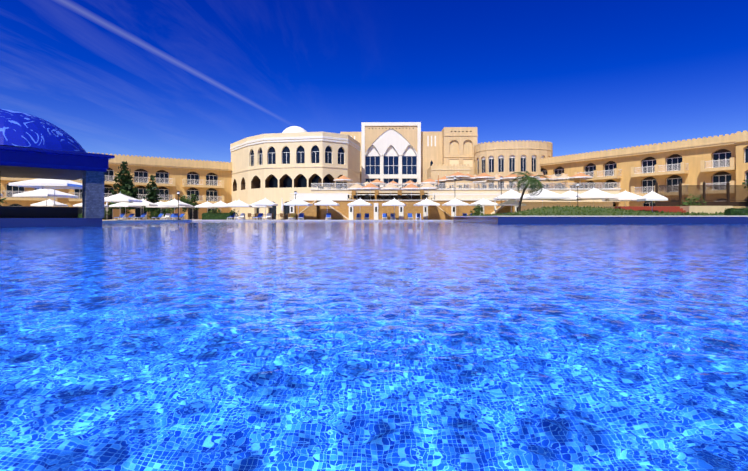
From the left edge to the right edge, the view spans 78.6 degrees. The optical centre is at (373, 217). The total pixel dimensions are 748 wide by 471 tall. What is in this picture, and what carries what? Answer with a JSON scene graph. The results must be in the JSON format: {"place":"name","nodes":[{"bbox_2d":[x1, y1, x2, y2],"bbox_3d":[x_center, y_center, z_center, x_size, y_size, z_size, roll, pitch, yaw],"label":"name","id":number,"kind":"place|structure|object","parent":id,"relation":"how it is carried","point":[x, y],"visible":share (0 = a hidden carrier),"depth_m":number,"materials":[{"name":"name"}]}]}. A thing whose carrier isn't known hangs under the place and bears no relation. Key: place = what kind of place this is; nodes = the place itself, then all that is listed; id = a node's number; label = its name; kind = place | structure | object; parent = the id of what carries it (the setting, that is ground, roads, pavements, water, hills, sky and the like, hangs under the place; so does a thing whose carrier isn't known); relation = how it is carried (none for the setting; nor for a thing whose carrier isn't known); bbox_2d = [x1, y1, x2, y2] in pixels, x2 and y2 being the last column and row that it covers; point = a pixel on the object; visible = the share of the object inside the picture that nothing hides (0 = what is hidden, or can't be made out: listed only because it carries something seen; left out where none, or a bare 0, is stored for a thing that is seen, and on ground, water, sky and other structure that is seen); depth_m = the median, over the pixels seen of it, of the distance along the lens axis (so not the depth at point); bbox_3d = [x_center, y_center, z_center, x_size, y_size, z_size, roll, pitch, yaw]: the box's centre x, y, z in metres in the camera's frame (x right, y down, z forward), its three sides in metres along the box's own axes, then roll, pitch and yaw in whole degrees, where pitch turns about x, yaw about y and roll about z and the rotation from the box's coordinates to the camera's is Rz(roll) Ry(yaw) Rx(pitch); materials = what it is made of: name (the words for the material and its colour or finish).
{"place":"outdoors","nodes":[
{"label":"outdoors","id":0,"kind":"place"},
{"bbox_2d":[0,109,114,226],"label":"domed pavilion","id":1,"kind":"structure","parent":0,"point":[31,146],"depth_m":24.09,"materials":[{"name":"blue tile"}]},
{"bbox_2d":[1,152,232,218],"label":"hotel building","id":2,"kind":"structure","parent":0,"point":[206,180],"depth_m":84.08,"materials":[{"name":"beige paint"}]},
{"bbox_2d":[102,219,452,222],"bbox_3d":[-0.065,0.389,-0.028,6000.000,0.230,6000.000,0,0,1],"label":"deck","id":3,"kind":"structure","parent":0,"point":[125,221],"depth_m":56.88,"materials":[{"name":"stone"}]},
{"bbox_2d":[9,179,81,206],"bbox_3d":[-25.841,-1.616,36.986,4.200,3.880,4.200,0,0,-5],"label":"umbrella","id":4,"kind":"object","parent":3,"relation":"on","point":[54,184],"visible":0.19,"depth_m":35.63,"materials":[{"name":"white fabric"}]},
{"bbox_2d":[13,189,77,206],"bbox_3d":[-31.212,-1.366,43.593,3.600,3.380,3.600,0,0,8],"label":"umbrella","id":5,"kind":"object","parent":3,"relation":"on","point":[43,193],"visible":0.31,"depth_m":42.75,"materials":[{"name":"white fabric"}]},
{"bbox_2d":[30,199,67,206],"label":"umbrella","id":6,"kind":"object","parent":3,"relation":"on","point":[50,202],"visible":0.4,"depth_m":60.97,"materials":[{"name":"white fabric"}]},
{"bbox_2d":[73,203,107,206],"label":"umbrella","id":7,"kind":"object","parent":3,"relation":"on","point":[78,205],"visible":0.15,"depth_m":63.32,"materials":[{"name":"white fabric"}]},
{"bbox_2d":[103,208,111,219],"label":"shrub","id":8,"kind":"object","parent":3,"relation":"on","point":[105,216],"visible":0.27,"depth_m":69.50,"materials":[{"name":"green plant"}]},
{"bbox_2d":[114,214,124,219],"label":"sun lounger","id":9,"kind":"object","parent":3,"relation":"on","point":[121,216],"visible":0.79,"depth_m":65.81,"materials":[{"name":"white"}]},
{"bbox_2d":[108,189,133,213],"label":"tree","id":10,"kind":"object","parent":3,"relation":"on","point":[124,192],"visible":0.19,"depth_m":67.33,"materials":[{"name":"green plant"}]},
{"bbox_2d":[105,161,138,213],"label":"pine tree","id":11,"kind":"object","parent":3,"relation":"on","point":[125,181],"visible":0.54,"depth_m":70.82,"materials":[{"name":"green plant"}]},
{"bbox_2d":[104,193,142,201],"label":"umbrella","id":12,"kind":"object","parent":3,"relation":"on","point":[119,197],"visible":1,"depth_m":49.69,"materials":[{"name":"white fabric"}]},
{"bbox_2d":[109,202,141,219],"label":"umbrella","id":13,"kind":"object","parent":3,"relation":"on","point":[122,204],"visible":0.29,"depth_m":65.62,"materials":[{"name":"white fabric"}]},
{"bbox_2d":[122,214,134,219],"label":"sun lounger","id":14,"kind":"object","parent":3,"relation":"on","point":[131,216],"visible":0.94,"depth_m":65.75,"materials":[{"name":"blue fabric"}]},
{"bbox_2d":[133,213,146,219],"bbox_3d":[-31.846,-0.126,62.210,0.640,0.900,2.000,0,0,9],"label":"sun lounger","id":15,"kind":"object","parent":3,"relation":"on","point":[143,216],"visible":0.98,"depth_m":62.84,"materials":[{"name":"blue fabric"}]},
{"bbox_2d":[128,199,157,219],"bbox_3d":[-32.022,-1.211,63.413,2.803,3.070,2.803,0,0,-3],"label":"umbrella","id":16,"kind":"object","parent":3,"relation":"on","point":[145,203],"visible":0.79,"depth_m":62.25,"materials":[{"name":"white fabric"}]},
{"bbox_2d":[140,175,162,219],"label":"pine tree","id":17,"kind":"object","parent":3,"relation":"on","point":[151,195],"visible":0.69,"depth_m":72.32,"materials":[{"name":"green plant"}]},
{"bbox_2d":[147,208,162,219],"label":"shrub","id":18,"kind":"object","parent":3,"relation":"on","point":[154,213],"visible":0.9,"depth_m":71.89,"materials":[{"name":"green plant"}]},
{"bbox_2d":[152,214,163,219],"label":"sun lounger","id":19,"kind":"object","parent":3,"relation":"on","point":[160,215],"visible":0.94,"depth_m":67.58,"materials":[{"name":"blue fabric"}]},
{"bbox_2d":[146,201,175,219],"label":"umbrella","id":20,"kind":"object","parent":3,"relation":"on","point":[160,202],"visible":0.54,"depth_m":68.74,"materials":[{"name":"white fabric"}]},
{"bbox_2d":[161,213,170,219],"bbox_3d":[-28.056,-0.126,61.635,0.640,0.900,2.000,0,0,-7],"label":"sun lounger","id":21,"kind":"object","parent":3,"relation":"on","point":[167,216],"visible":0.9,"depth_m":62.25,"materials":[{"name":"white"}]},
{"bbox_2d":[160,208,174,216],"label":"shrub","id":22,"kind":"object","parent":3,"relation":"on","point":[170,211],"visible":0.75,"depth_m":72.95,"materials":[{"name":"green plant"}]},
{"bbox_2d":[158,199,189,219],"bbox_3d":[-27.335,-1.196,62.721,2.953,3.040,2.953,0,0,6],"label":"umbrella","id":23,"kind":"object","parent":3,"relation":"on","point":[174,202],"visible":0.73,"depth_m":61.66,"materials":[{"name":"white fabric"}]},
{"bbox_2d":[170,213,177,219],"bbox_3d":[-26.859,-0.126,61.511,0.640,0.900,2.000,0,0,-7],"label":"sun lounger","id":24,"kind":"object","parent":3,"relation":"on","point":[175,216],"visible":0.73,"depth_m":62.11,"materials":[{"name":"blue"}]},
{"bbox_2d":[177,191,179,219],"bbox_3d":[-25.879,-1.601,60.492,0.444,3.850,0.444,0,0,24],"label":"lamp post","id":25,"kind":"object","parent":3,"relation":"on","point":[178,193],"visible":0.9,"depth_m":60.45,"materials":[{"name":"grey metal"}]},
{"bbox_2d":[165,200,193,219],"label":"umbrella","id":26,"kind":"object","parent":3,"relation":"on","point":[179,208],"visible":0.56,"depth_m":66.80,"materials":[{"name":"white fabric"}]},
{"bbox_2d":[179,214,184,219],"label":"sun lounger","id":27,"kind":"object","parent":3,"relation":"on","point":[182,216],"visible":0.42,"depth_m":66.51,"materials":[{"name":"blue fabric"}]},
{"bbox_2d":[179,194,198,219],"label":"tree","id":28,"kind":"object","parent":3,"relation":"on","point":[188,201],"visible":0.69,"depth_m":72.90,"materials":[{"name":"green plant"}]},
{"bbox_2d":[194,200,215,212],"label":"umbrella","id":29,"kind":"object","parent":3,"relation":"on","point":[205,204],"visible":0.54,"depth_m":69.61,"materials":[{"name":"white fabric"}]},
{"bbox_2d":[208,208,221,212],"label":"shrub","id":30,"kind":"object","parent":3,"relation":"on","point":[215,210],"visible":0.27,"depth_m":75.20,"materials":[{"name":"green plant"}]},
{"bbox_2d":[202,212,233,219],"bbox_3d":[-21.186,-0.189,62.195,4.474,1.059,1.066,0,0,6],"label":"hedge","id":31,"kind":"object","parent":3,"relation":"on","point":[215,216],"visible":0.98,"depth_m":61.87,"materials":[{"name":"green plant"}]},
{"bbox_2d":[208,201,232,207],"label":"umbrella","id":32,"kind":"object","parent":3,"relation":"on","point":[218,204],"visible":0.6,"depth_m":67.66,"materials":[{"name":"white fabric"}]},
{"bbox_2d":[221,199,236,219],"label":"umbrella","id":33,"kind":"object","parent":3,"relation":"on","point":[229,203],"visible":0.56,"depth_m":66.63,"materials":[{"name":"white fabric"}]},
{"bbox_2d":[225,200,251,219],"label":"umbrella","id":34,"kind":"object","parent":3,"relation":"on","point":[238,203],"visible":0.81,"depth_m":60.84,"materials":[{"name":"white fabric"}]},
{"bbox_2d":[234,213,244,219],"bbox_3d":[-17.868,-0.126,60.934,0.640,0.900,2.000,0,0,10],"label":"sun lounger","id":35,"kind":"object","parent":3,"relation":"on","point":[242,216],"visible":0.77,"depth_m":61.52,"materials":[{"name":"white"}]},
{"bbox_2d":[248,213,257,219],"bbox_3d":[-16.350,-0.126,61.852,0.799,0.900,2.264,0,0,19],"label":"table","id":36,"kind":"object","parent":3,"relation":"on","point":[250,214],"visible":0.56,"depth_m":61.45,"materials":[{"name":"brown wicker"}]},
{"bbox_2d":[253,213,262,219],"bbox_3d":[-15.095,-0.126,59.579,0.640,0.900,2.000,0,0,8],"label":"sun lounger","id":37,"kind":"object","parent":3,"relation":"on","point":[260,216],"visible":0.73,"depth_m":60.17,"materials":[{"name":"blue"}]},
{"bbox_2d":[251,200,271,212],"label":"umbrella","id":38,"kind":"object","parent":3,"relation":"on","point":[253,206],"visible":0.38,"depth_m":68.80,"materials":[{"name":"white fabric"}]},
{"bbox_2d":[252,197,277,219],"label":"umbrella","id":39,"kind":"object","parent":3,"relation":"on","point":[265,202],"visible":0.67,"depth_m":59.68,"materials":[{"name":"white fabric"}]},
{"bbox_2d":[262,213,271,219],"bbox_3d":[-13.897,-0.126,59.456,0.640,0.900,2.000,0,0,5],"label":"sun lounger","id":40,"kind":"object","parent":3,"relation":"on","point":[268,216],"visible":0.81,"depth_m":60.20,"materials":[{"name":"white"}]},
{"bbox_2d":[280,213,290,219],"bbox_3d":[-11.952,-0.126,61.696,0.799,0.900,2.221,0,0,19],"label":"table","id":41,"kind":"object","parent":3,"relation":"on","point":[285,217],"visible":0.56,"depth_m":61.40,"materials":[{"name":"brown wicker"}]},
{"bbox_2d":[288,213,295,219],"bbox_3d":[-10.603,-0.126,59.091,0.679,0.900,2.012,0,0,1],"label":"sun lounger","id":42,"kind":"object","parent":3,"relation":"on","point":[292,216],"visible":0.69,"depth_m":59.81,"materials":[{"name":"white"}]},
{"bbox_2d":[230,126,360,218],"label":"building","id":43,"kind":"structure","parent":3,"relation":"on","point":[276,168],"depth_m":80.36,"materials":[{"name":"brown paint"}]},
{"bbox_2d":[284,197,312,219],"bbox_3d":[-9.890,-1.188,59.777,3.238,3.024,3.238,0,0,1],"label":"umbrella","id":44,"kind":"object","parent":3,"relation":"on","point":[298,202],"visible":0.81,"depth_m":58.88,"materials":[{"name":"white fabric"}]},
{"bbox_2d":[298,213,303,219],"bbox_3d":[-9.405,-0.126,58.967,0.640,0.900,2.000,0,0,-4],"label":"sun lounger","id":45,"kind":"object","parent":3,"relation":"on","point":[301,216],"visible":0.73,"depth_m":59.54,"materials":[{"name":"blue fabric"}]},
{"bbox_2d":[314,197,339,205],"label":"umbrella","id":46,"kind":"object","parent":3,"relation":"on","point":[327,202],"visible":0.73,"depth_m":59.25,"materials":[{"name":"white fabric"}]},
{"bbox_2d":[325,213,330,219],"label":"sun lounger","id":47,"kind":"object","parent":3,"relation":"on","point":[328,216],"visible":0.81,"depth_m":59.69,"materials":[{"name":"blue fabric"}]},
{"bbox_2d":[356,213,360,219],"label":"sun lounger","id":48,"kind":"object","parent":3,"relation":"on","point":[358,215],"visible":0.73,"depth_m":62.53,"materials":[{"name":"blue fabric"}]},
{"bbox_2d":[347,198,371,219],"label":"umbrella","id":49,"kind":"object","parent":3,"relation":"on","point":[360,202],"visible":0.88,"depth_m":59.82,"materials":[{"name":"white fabric"}]},
{"bbox_2d":[364,213,368,219],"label":"sun lounger","id":50,"kind":"object","parent":3,"relation":"on","point":[366,216],"visible":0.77,"depth_m":62.51,"materials":[{"name":"blue fabric"}]},
{"bbox_2d":[382,213,386,219],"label":"sun lounger","id":51,"kind":"object","parent":3,"relation":"on","point":[384,216],"visible":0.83,"depth_m":62.60,"materials":[{"name":"blue fabric"}]},
{"bbox_2d":[382,198,405,219],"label":"umbrella","id":52,"kind":"object","parent":3,"relation":"on","point":[394,202],"visible":0.92,"depth_m":60.22,"materials":[{"name":"white fabric"}]},
{"bbox_2d":[414,197,439,219],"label":"umbrella","id":53,"kind":"object","parent":3,"relation":"on","point":[426,202],"visible":0.88,"depth_m":60.23,"materials":[{"name":"white fabric"}]},
{"bbox_2d":[442,198,468,205],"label":"umbrella","id":54,"kind":"object","parent":3,"relation":"on","point":[455,202],"visible":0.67,"depth_m":59.56,"materials":[{"name":"white fabric"}]},
{"bbox_2d":[469,204,482,215],"bbox_3d":[12.875,-0.713,57.476,2.105,2.083,2.538,0,0,1],"label":"shrub","id":55,"kind":"object","parent":3,"relation":"on","point":[477,208],"visible":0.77,"depth_m":57.14,"materials":[{"name":"green plant"}]},
{"bbox_2d":[469,198,497,213],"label":"umbrella","id":56,"kind":"object","parent":3,"relation":"on","point":[483,202],"visible":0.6,"depth_m":59.55,"materials":[{"name":"white fabric"}]},
{"bbox_2d":[493,188,526,211],"bbox_3d":[17.913,-1.766,59.630,4.000,4.180,4.000,0,0,7],"label":"umbrella","id":57,"kind":"object","parent":3,"relation":"on","point":[511,194],"visible":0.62,"depth_m":58.27,"materials":[{"name":"white fabric"}]},
{"bbox_2d":[497,199,525,205],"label":"umbrella","id":58,"kind":"object","parent":3,"relation":"on","point":[508,203],"visible":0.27,"depth_m":59.71,"materials":[{"name":"grey fabric"}]},
{"bbox_2d":[517,187,569,206],"bbox_3d":[21.488,-1.791,58.359,4.900,4.230,4.900,0,0,-2],"label":"umbrella","id":59,"kind":"object","parent":3,"relation":"on","point":[545,194],"visible":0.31,"depth_m":56.38,"materials":[{"name":"white fabric"}]},
{"bbox_2d":[548,190,592,200],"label":"umbrella","id":60,"kind":"object","parent":3,"relation":"on","point":[572,195],"visible":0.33,"depth_m":58.93,"materials":[{"name":"white fabric"}]},
{"bbox_2d":[576,187,619,199],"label":"umbrella","id":61,"kind":"object","parent":3,"relation":"on","point":[595,194],"visible":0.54,"depth_m":56.87,"materials":[{"name":"white fabric"}]},
{"bbox_2d":[602,190,641,200],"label":"umbrella","id":62,"kind":"object","parent":3,"relation":"on","point":[625,195],"visible":0.62,"depth_m":58.20,"materials":[{"name":"white fabric"}]},
{"bbox_2d":[0,221,747,470],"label":"pool water","id":63,"kind":"structure","parent":0,"point":[310,346],"depth_m":1.67,"materials":[{"name":"blue liquid"}]},
{"bbox_2d":[0,0,747,162],"label":"sky","id":64,"kind":"structure","parent":0,"point":[182,79],"materials":[{"name":"blue"}]},
{"bbox_2d":[340,122,441,187],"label":"building","id":65,"kind":"structure","parent":0,"point":[401,152],"depth_m":95.02,"materials":[{"name":"white paint"}]},
{"bbox_2d":[289,183,620,219],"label":"terrace walls","id":66,"kind":"structure","parent":0,"point":[376,210],"depth_m":66.97,"materials":[{"name":"beige stone"}]},
{"bbox_2d":[333,175,352,181],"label":"umbrella","id":67,"kind":"object","parent":66,"relation":"on","point":[343,178],"visible":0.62,"depth_m":76.10,"materials":[{"name":"orange fabric"}]},
{"bbox_2d":[347,184,366,189],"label":"umbrella","id":68,"kind":"object","parent":66,"relation":"on","point":[356,187],"visible":0.83,"depth_m":66.81,"materials":[{"name":"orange fabric"}]},
{"bbox_2d":[361,182,380,199],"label":"umbrella","id":69,"kind":"object","parent":66,"relation":"on","point":[370,186],"visible":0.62,"depth_m":65.83,"materials":[{"name":"orange fabric"}]},
{"bbox_2d":[364,194,377,199],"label":"table set","id":70,"kind":"object","parent":66,"relation":"on","point":[366,197],"visible":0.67,"depth_m":66.08,"materials":[{"name":"grey metal"}]},
{"bbox_2d":[371,179,383,184],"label":"umbrella","id":71,"kind":"object","parent":66,"relation":"on","point":[376,181],"visible":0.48,"depth_m":83.11,"materials":[{"name":"orange fabric"}]},
{"bbox_2d":[381,183,400,189],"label":"umbrella","id":72,"kind":"object","parent":66,"relation":"on","point":[391,186],"visible":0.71,"depth_m":66.35,"materials":[{"name":"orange fabric"}]},
{"bbox_2d":[386,181,401,185],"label":"umbrella","id":73,"kind":"object","parent":66,"relation":"on","point":[392,182],"visible":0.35,"depth_m":87.24,"materials":[{"name":"orange fabric"}]},
{"bbox_2d":[390,195,401,199],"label":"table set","id":74,"kind":"object","parent":66,"relation":"on","point":[399,197],"visible":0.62,"depth_m":67.02,"materials":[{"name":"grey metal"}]},
{"bbox_2d":[401,182,421,199],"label":"umbrella","id":75,"kind":"object","parent":66,"relation":"on","point":[411,186],"visible":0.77,"depth_m":66.61,"materials":[{"name":"orange fabric"}]},
{"bbox_2d":[418,182,438,199],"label":"umbrella","id":76,"kind":"object","parent":66,"relation":"on","point":[428,186],"visible":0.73,"depth_m":65.61,"materials":[{"name":"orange fabric"}]},
{"bbox_2d":[421,178,437,183],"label":"umbrella","id":77,"kind":"object","parent":66,"relation":"on","point":[430,181],"visible":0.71,"depth_m":81.42,"materials":[{"name":"orange fabric"}]},
{"bbox_2d":[435,175,455,184],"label":"umbrella","id":78,"kind":"object","parent":66,"relation":"on","point":[442,179],"visible":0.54,"depth_m":76.71,"materials":[{"name":"orange fabric"}]},
{"bbox_2d":[427,127,477,187],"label":"square tower","id":79,"kind":"structure","parent":66,"relation":"on","point":[459,144],"depth_m":93.13,"materials":[{"name":"brown paint"}]},
{"bbox_2d":[446,171,469,178],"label":"umbrella","id":80,"kind":"object","parent":66,"relation":"on","point":[458,174],"visible":0.69,"depth_m":71.54,"materials":[{"name":"orange fabric"}]},
{"bbox_2d":[459,174,477,179],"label":"umbrella","id":81,"kind":"object","parent":66,"relation":"on","point":[468,178],"visible":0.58,"depth_m":72.64,"materials":[{"name":"orange fabric"}]},
{"bbox_2d":[465,174,485,180],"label":"umbrella","id":82,"kind":"object","parent":66,"relation":"on","point":[479,179],"visible":0.35,"depth_m":76.15,"materials":[{"name":"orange fabric"}]},
{"bbox_2d":[473,180,491,187],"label":"umbrella","id":83,"kind":"object","parent":66,"relation":"on","point":[482,182],"visible":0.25,"depth_m":79.92,"materials":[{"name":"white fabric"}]},
{"bbox_2d":[475,173,494,179],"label":"umbrella","id":84,"kind":"object","parent":66,"relation":"on","point":[483,176],"visible":0.75,"depth_m":71.91,"materials":[{"name":"orange fabric"}]},
{"bbox_2d":[489,174,508,183],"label":"umbrella","id":85,"kind":"object","parent":66,"relation":"on","point":[496,180],"visible":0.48,"depth_m":76.53,"materials":[{"name":"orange fabric"}]},
{"bbox_2d":[503,174,518,179],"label":"umbrella","id":86,"kind":"object","parent":66,"relation":"on","point":[511,177],"visible":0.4,"depth_m":73.31,"materials":[{"name":"orange fabric"}]},
{"bbox_2d":[474,140,552,187],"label":"round building","id":87,"kind":"structure","parent":66,"relation":"on","point":[501,158],"depth_m":85.20,"materials":[{"name":"beige paint"}]},
{"bbox_2d":[517,173,539,178],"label":"umbrella","id":88,"kind":"object","parent":66,"relation":"on","point":[537,177],"visible":0.35,"depth_m":71.38,"materials":[{"name":"orange fabric"}]},
{"bbox_2d":[543,174,563,182],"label":"umbrella","id":89,"kind":"object","parent":66,"relation":"on","point":[553,176],"visible":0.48,"depth_m":76.02,"materials":[{"name":"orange fabric"}]},
{"bbox_2d":[553,174,574,180],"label":"umbrella","id":90,"kind":"object","parent":66,"relation":"on","point":[564,176],"visible":0.67,"depth_m":73.77,"materials":[{"name":"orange fabric"}]},
{"bbox_2d":[568,172,592,182],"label":"umbrella","id":91,"kind":"object","parent":66,"relation":"on","point":[580,175],"visible":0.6,"depth_m":71.98,"materials":[{"name":"orange fabric"}]},
{"bbox_3d":[8.357,0.999,21.310,64.000,1.350,71.000,0,0,1],"label":"pool basin","id":92,"kind":"object","parent":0,"visible":0},
{"bbox_2d":[452,216,747,223],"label":"planter wall","id":93,"kind":"structure","parent":92,"relation":"on","point":[614,219],"depth_m":34.63,"materials":[{"name":"blue tile"}]},
{"bbox_2d":[462,205,747,215],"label":"grass mound","id":94,"kind":"object","parent":93,"relation":"on","point":[570,211],"depth_m":39.47,"materials":[{"name":"green plant"}]},
{"bbox_2d":[511,171,549,210],"bbox_3d":[16.724,-2.852,50.059,4.189,4.713,3.775,0,0,-32],"label":"palm tree","id":95,"kind":"object","parent":94,"relation":"on","point":[531,179],"visible":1,"depth_m":49.65,"materials":[{"name":"green plant"}]},
{"bbox_2d":[576,182,578,206],"bbox_3d":[25.620,-2.051,57.477,0.444,4.750,0.444,0,0,-21],"label":"lamp post","id":96,"kind":"object","parent":94,"relation":"on","point":[577,184],"visible":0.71,"depth_m":57.47,"materials":[{"name":"grey metal"}]},
{"bbox_2d":[539,130,747,206],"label":"hotel wing","id":97,"kind":"structure","parent":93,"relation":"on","point":[641,170],"depth_m":67.34,"materials":[{"name":"beige paint"}]},
{"bbox_2d":[637,190,667,211],"bbox_3d":[26.084,-1.446,42.865,1.900,2.480,1.900,0,0,8],"label":"umbrella","id":98,"kind":"object","parent":93,"relation":"on","point":[652,196],"visible":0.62,"depth_m":42.21,"materials":[{"name":"white fabric"}]},
{"bbox_2d":[595,181,747,213],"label":"fence","id":99,"kind":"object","parent":93,"relation":"on","point":[717,205],"depth_m":46.55,"materials":[{"name":"red metal"}]},
{"bbox_2d":[677,194,705,205],"bbox_3d":[31.900,-1.174,45.699,2.908,2.363,2.268,0,0,1],"label":"shrub","id":100,"kind":"object","parent":93,"relation":"on","point":[691,201],"visible":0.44,"depth_m":45.44,"materials":[{"name":"green plant"}]},
{"bbox_2d":[724,208,747,214],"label":"hedge","id":101,"kind":"object","parent":93,"relation":"on","point":[735,211],"visible":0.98,"depth_m":35.42,"materials":[{"name":"green plant"}]}
]}

